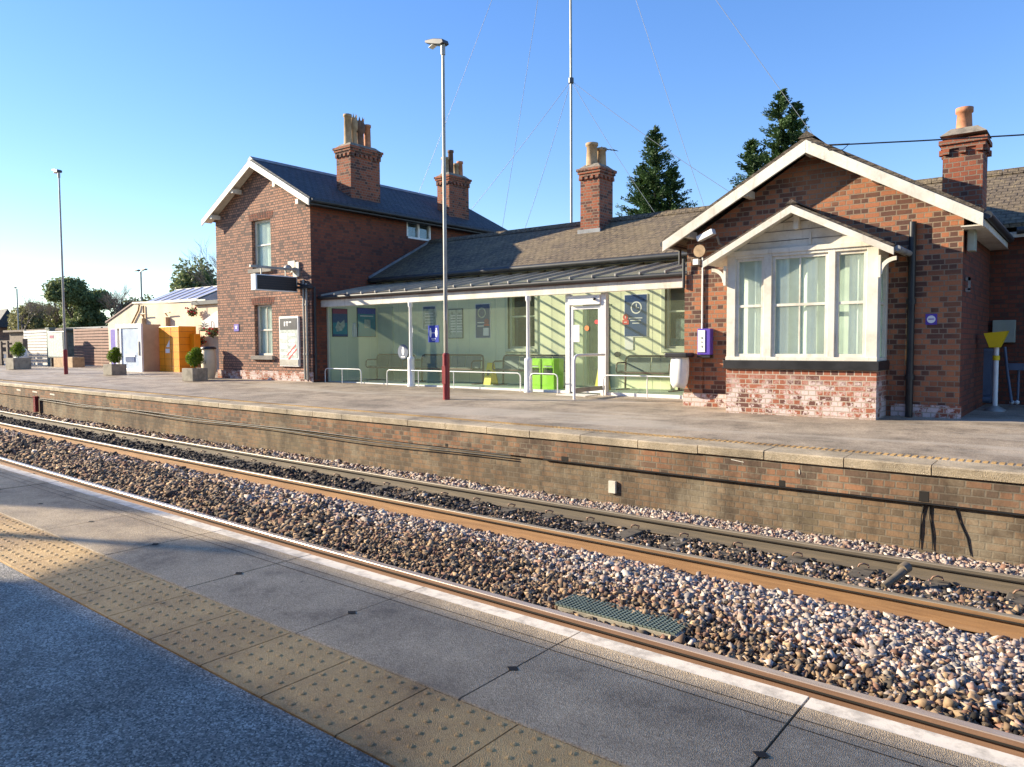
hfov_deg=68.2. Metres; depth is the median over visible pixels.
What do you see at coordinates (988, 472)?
platform coping
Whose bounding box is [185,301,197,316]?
hanging basket
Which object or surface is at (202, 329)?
hanging basket
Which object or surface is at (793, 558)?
concrete sleeper
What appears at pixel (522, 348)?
window
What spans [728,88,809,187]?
conifer tree
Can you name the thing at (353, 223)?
station house
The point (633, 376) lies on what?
guard rail
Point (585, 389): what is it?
guard rail
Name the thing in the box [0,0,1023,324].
sky
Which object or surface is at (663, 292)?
window
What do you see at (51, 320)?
leafy bush
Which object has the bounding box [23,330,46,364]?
slatted fence
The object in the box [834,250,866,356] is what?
sash window
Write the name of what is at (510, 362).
tubular bench
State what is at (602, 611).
drain catchpit
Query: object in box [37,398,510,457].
lineside cable
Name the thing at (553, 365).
recycling bin
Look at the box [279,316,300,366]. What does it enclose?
information poster case
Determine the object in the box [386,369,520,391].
guard rail
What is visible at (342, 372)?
guard rail
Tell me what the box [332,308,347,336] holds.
poster
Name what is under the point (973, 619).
steel rail
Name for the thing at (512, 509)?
concrete sleeper
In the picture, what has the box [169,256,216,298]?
leafy bush
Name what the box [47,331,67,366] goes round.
notice board
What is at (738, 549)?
concrete sleeper
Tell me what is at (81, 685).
platform
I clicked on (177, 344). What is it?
parcel locker
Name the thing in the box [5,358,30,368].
stone planter
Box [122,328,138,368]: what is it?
door panel
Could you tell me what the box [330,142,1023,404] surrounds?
station range
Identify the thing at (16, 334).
slatted fence
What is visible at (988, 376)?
blue grey bin
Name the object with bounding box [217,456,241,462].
concrete sleeper
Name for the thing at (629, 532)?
concrete sleeper
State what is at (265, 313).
window
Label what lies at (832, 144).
loose gable cable
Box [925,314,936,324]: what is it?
round wall sign
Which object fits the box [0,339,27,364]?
timber fence
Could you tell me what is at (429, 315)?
poster
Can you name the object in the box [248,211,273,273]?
window
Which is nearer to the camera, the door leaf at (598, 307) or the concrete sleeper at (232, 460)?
the concrete sleeper at (232, 460)
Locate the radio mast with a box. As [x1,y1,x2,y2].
[419,0,811,226]
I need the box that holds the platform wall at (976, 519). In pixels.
[0,385,1023,565]
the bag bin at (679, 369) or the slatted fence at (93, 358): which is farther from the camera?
the slatted fence at (93, 358)
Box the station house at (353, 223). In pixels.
[201,113,506,381]
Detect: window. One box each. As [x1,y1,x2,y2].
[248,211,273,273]
[251,297,274,359]
[406,222,430,240]
[505,296,537,351]
[661,289,684,352]
[735,257,763,356]
[771,253,827,356]
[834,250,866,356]
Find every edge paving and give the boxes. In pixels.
[0,380,1023,466]
[0,468,1006,766]
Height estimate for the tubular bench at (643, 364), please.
0.851 m
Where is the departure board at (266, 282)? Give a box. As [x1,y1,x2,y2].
[249,262,299,292]
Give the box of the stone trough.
[54,357,84,366]
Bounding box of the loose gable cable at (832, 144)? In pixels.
[811,142,849,150]
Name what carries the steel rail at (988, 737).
on the trackbed
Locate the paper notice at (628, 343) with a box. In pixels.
[625,337,632,349]
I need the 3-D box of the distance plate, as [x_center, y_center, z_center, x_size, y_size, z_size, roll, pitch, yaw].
[1.392,1.434,10.472,0.110,0.170,0.037,2,4,38]
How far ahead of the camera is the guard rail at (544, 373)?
17.97 m
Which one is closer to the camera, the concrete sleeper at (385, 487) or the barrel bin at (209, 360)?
the concrete sleeper at (385, 487)
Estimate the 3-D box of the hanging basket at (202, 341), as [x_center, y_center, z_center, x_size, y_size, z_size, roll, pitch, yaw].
[-13.282,-1.949,32.157,0.639,0.739,0.591,2,4,38]
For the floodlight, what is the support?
attached to the gabled office
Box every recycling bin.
[532,358,548,388]
[542,358,563,389]
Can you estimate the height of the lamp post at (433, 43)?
7.879 m
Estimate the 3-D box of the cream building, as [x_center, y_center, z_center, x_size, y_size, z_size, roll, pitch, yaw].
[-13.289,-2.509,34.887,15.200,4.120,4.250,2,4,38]
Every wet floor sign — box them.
[483,363,497,384]
[595,371,610,389]
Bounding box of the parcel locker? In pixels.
[159,326,200,371]
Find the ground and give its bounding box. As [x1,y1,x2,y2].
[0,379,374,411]
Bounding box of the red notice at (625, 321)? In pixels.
[622,314,628,324]
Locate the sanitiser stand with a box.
[983,331,1008,411]
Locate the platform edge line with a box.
[0,464,1023,766]
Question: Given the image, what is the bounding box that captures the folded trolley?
[1003,347,1023,404]
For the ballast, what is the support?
on the trackbed
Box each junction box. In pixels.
[32,396,38,411]
[693,259,699,264]
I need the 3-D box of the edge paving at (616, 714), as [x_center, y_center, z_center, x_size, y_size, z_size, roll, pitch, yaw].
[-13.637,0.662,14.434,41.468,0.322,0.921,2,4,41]
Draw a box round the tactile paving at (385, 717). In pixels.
[0,514,621,766]
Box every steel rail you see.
[0,411,1023,594]
[0,422,1023,639]
[0,457,1023,757]
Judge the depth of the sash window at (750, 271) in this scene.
13.18 m
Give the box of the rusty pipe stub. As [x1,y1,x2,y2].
[881,561,911,588]
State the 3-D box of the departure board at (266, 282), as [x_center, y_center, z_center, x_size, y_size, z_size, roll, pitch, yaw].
[-7.113,-3.230,22.639,0.300,0.930,1.647,2,4,38]
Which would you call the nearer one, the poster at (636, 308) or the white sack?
the poster at (636, 308)
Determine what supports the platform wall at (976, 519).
on the trackbed
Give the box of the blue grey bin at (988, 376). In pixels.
[982,348,993,402]
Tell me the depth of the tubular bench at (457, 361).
22.16 m
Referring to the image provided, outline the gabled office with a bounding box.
[660,106,1014,419]
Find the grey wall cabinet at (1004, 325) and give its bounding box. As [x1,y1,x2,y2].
[992,320,1015,341]
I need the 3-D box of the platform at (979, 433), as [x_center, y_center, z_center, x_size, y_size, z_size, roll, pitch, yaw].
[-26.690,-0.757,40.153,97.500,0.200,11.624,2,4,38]
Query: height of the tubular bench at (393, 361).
0.851 m
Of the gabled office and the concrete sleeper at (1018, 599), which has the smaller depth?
the concrete sleeper at (1018, 599)
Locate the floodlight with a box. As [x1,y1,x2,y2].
[693,245,716,256]
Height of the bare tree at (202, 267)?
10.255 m
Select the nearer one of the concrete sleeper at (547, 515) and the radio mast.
the concrete sleeper at (547, 515)
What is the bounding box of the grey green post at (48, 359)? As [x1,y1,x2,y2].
[45,328,55,365]
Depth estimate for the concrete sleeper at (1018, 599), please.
6.61 m
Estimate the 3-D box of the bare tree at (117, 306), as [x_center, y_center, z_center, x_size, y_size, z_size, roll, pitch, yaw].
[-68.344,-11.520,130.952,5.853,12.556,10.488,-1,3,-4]
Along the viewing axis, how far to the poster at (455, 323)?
22.81 m
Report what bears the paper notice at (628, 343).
attached to the station range
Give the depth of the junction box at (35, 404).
24.87 m
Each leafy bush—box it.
[43,308,106,328]
[109,294,153,317]
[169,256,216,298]
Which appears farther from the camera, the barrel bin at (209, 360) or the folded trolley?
the barrel bin at (209, 360)
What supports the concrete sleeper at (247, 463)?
on the trackbed
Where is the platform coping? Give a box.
[0,381,1023,483]
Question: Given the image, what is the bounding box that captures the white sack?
[14,349,28,357]
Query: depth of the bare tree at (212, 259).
67.30 m
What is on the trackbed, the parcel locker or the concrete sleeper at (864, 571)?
the concrete sleeper at (864, 571)
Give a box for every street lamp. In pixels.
[12,287,18,329]
[134,269,147,301]
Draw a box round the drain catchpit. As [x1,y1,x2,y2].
[555,594,689,638]
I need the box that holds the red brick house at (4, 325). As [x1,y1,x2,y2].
[0,309,11,351]
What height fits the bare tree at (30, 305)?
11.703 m
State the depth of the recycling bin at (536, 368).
19.05 m
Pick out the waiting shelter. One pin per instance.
(594, 283)
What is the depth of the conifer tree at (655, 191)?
48.65 m
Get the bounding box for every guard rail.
[325,368,361,383]
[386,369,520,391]
[530,373,557,393]
[573,353,604,399]
[603,375,669,397]
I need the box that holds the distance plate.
[608,480,616,493]
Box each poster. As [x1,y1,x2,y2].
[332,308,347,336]
[357,308,375,336]
[423,305,436,329]
[448,309,462,338]
[475,303,490,338]
[624,293,647,336]
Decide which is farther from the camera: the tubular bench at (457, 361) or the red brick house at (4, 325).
the red brick house at (4, 325)
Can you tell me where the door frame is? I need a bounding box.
[565,292,608,394]
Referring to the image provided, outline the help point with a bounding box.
[697,328,712,357]
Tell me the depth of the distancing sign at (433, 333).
20.63 m
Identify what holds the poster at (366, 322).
attached to the station range
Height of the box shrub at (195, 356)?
0.792 m
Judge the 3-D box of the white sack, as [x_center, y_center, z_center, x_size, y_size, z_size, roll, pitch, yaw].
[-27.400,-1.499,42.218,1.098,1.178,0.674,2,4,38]
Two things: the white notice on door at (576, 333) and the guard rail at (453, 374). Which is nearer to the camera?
the white notice on door at (576, 333)
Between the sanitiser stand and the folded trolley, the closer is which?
the sanitiser stand
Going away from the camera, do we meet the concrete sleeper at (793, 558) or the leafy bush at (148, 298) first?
the concrete sleeper at (793, 558)
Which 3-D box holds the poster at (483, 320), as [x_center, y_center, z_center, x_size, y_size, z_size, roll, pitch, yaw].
[-0.854,-1.831,22.153,0.580,1.020,0.031,2,4,38]
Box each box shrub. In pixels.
[10,341,25,357]
[106,347,122,363]
[185,347,203,367]
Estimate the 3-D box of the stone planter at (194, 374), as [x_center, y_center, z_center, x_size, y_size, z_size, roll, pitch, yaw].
[-10.463,-0.299,24.951,0.570,0.420,0.570,2,4,32]
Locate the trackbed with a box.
[16,419,1023,726]
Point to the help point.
(705, 343)
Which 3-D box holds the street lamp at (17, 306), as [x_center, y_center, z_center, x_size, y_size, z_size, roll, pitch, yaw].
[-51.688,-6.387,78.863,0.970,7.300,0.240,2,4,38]
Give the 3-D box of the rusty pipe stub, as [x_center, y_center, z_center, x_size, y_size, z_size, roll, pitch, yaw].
[3.560,1.777,7.003,0.347,0.218,0.104,-2,3,-29]
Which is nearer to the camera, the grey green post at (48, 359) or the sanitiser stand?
the sanitiser stand
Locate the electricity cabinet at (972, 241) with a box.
[967,229,976,251]
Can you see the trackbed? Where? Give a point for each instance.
(754, 551)
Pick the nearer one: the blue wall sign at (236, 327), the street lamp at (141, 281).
the blue wall sign at (236, 327)
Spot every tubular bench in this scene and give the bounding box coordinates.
[365,354,416,381]
[415,354,483,384]
[492,354,565,387]
[616,355,681,391]
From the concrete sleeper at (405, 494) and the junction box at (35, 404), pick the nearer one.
the concrete sleeper at (405, 494)
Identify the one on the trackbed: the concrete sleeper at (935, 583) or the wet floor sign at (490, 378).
the concrete sleeper at (935, 583)
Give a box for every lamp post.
[52,169,67,373]
[425,38,449,399]
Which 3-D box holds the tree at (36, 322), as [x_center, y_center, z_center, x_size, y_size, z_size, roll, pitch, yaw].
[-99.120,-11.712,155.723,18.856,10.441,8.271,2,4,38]
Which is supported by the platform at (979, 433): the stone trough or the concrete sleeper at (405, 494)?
the stone trough
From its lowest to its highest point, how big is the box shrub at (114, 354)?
0.761 m
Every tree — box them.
[7,293,51,329]
[7,303,56,329]
[33,293,62,327]
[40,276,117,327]
[95,283,137,314]
[178,238,216,292]
[206,250,216,285]
[615,125,697,216]
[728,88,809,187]
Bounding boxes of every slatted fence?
[3,328,108,362]
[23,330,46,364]
[73,327,108,365]
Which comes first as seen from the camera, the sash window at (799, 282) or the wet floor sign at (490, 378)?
the sash window at (799, 282)
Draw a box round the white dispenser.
[352,323,356,336]
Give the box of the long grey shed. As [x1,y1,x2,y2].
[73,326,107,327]
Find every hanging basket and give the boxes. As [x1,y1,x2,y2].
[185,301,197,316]
[198,322,207,330]
[199,330,206,344]
[203,321,217,337]
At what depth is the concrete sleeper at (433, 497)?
11.19 m
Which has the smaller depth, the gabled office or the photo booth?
the gabled office
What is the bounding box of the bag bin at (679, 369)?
[665,353,693,388]
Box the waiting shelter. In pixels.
[317,259,686,398]
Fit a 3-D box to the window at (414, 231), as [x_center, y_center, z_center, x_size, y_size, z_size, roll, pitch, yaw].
[-3.332,-5.332,26.452,0.210,0.612,1.170,2,4,38]
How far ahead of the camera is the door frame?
17.34 m
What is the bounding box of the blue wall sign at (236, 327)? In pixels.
[234,324,238,330]
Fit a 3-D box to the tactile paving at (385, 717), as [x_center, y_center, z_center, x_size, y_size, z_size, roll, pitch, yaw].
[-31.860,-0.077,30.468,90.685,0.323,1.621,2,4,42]
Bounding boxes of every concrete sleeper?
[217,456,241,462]
[231,459,258,466]
[283,478,370,490]
[312,482,394,494]
[341,487,421,500]
[366,492,452,508]
[400,497,482,514]
[437,503,520,521]
[474,510,560,530]
[517,517,599,539]
[565,524,647,548]
[626,532,694,559]
[675,542,748,571]
[741,552,811,584]
[815,563,875,600]
[900,575,952,618]
[994,589,1023,641]
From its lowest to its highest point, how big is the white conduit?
1.540 m
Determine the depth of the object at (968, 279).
11.77 m
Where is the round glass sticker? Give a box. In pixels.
[398,344,407,358]
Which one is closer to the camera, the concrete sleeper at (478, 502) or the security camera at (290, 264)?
the concrete sleeper at (478, 502)
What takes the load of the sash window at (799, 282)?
in the gabled office
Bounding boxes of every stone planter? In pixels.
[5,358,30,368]
[103,364,126,374]
[182,368,207,380]
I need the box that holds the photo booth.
[115,324,160,371]
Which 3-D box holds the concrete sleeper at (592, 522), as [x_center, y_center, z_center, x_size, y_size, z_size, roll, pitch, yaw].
[0.633,1.802,9.135,0.246,0.243,2.230,2,4,38]
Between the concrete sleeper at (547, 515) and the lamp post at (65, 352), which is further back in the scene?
the lamp post at (65, 352)
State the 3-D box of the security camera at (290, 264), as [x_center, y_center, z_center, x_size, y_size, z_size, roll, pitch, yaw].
[-6.881,-3.589,23.252,0.350,0.380,0.330,2,4,38]
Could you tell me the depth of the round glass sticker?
21.40 m
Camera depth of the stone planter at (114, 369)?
29.42 m
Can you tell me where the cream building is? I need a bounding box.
[105,286,218,371]
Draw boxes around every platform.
[0,362,1023,463]
[0,562,389,766]
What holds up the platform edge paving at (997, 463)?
on the platform fill
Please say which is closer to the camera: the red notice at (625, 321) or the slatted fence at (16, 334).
the red notice at (625, 321)
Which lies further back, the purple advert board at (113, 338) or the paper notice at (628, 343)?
the purple advert board at (113, 338)
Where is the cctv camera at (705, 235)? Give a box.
[696,229,723,245]
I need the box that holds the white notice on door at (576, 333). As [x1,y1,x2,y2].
[574,325,579,341]
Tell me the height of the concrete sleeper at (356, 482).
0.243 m
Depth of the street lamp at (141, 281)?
61.12 m
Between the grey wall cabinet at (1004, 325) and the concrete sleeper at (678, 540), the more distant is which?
the grey wall cabinet at (1004, 325)
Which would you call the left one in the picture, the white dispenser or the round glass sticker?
the white dispenser
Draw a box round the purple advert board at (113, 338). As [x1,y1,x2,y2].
[110,329,115,363]
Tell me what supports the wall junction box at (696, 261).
attached to the gabled office
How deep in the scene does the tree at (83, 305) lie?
134.62 m
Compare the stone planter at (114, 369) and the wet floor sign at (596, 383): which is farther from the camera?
the stone planter at (114, 369)
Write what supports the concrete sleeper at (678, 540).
on the trackbed
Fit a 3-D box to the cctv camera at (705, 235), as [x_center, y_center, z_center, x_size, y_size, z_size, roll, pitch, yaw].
[3.660,-2.673,13.948,0.376,0.296,0.375,-3,4,-39]
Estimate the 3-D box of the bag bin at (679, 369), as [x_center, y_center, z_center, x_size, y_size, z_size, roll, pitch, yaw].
[3.182,-0.247,14.389,0.460,0.680,0.340,2,4,38]
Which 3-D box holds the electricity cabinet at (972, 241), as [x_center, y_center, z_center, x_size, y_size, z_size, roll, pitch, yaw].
[7.142,-2.242,11.730,0.100,0.380,0.250,2,4,38]
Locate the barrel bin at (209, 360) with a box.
[201,347,216,378]
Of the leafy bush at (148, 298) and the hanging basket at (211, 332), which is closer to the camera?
the hanging basket at (211, 332)
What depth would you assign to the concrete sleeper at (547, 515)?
9.98 m
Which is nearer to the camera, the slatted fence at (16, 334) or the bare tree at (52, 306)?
the slatted fence at (16, 334)
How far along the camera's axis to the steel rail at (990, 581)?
9.16 m
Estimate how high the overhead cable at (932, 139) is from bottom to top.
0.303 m
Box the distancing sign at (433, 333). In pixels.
[428,325,438,341]
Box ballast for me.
[0,405,1023,736]
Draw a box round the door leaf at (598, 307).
[571,305,600,392]
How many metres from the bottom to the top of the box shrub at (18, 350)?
0.891 m
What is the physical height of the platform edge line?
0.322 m
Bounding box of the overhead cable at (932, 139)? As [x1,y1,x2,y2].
[830,134,1023,145]
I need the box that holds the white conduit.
[701,258,703,328]
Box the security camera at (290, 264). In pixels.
[284,260,295,272]

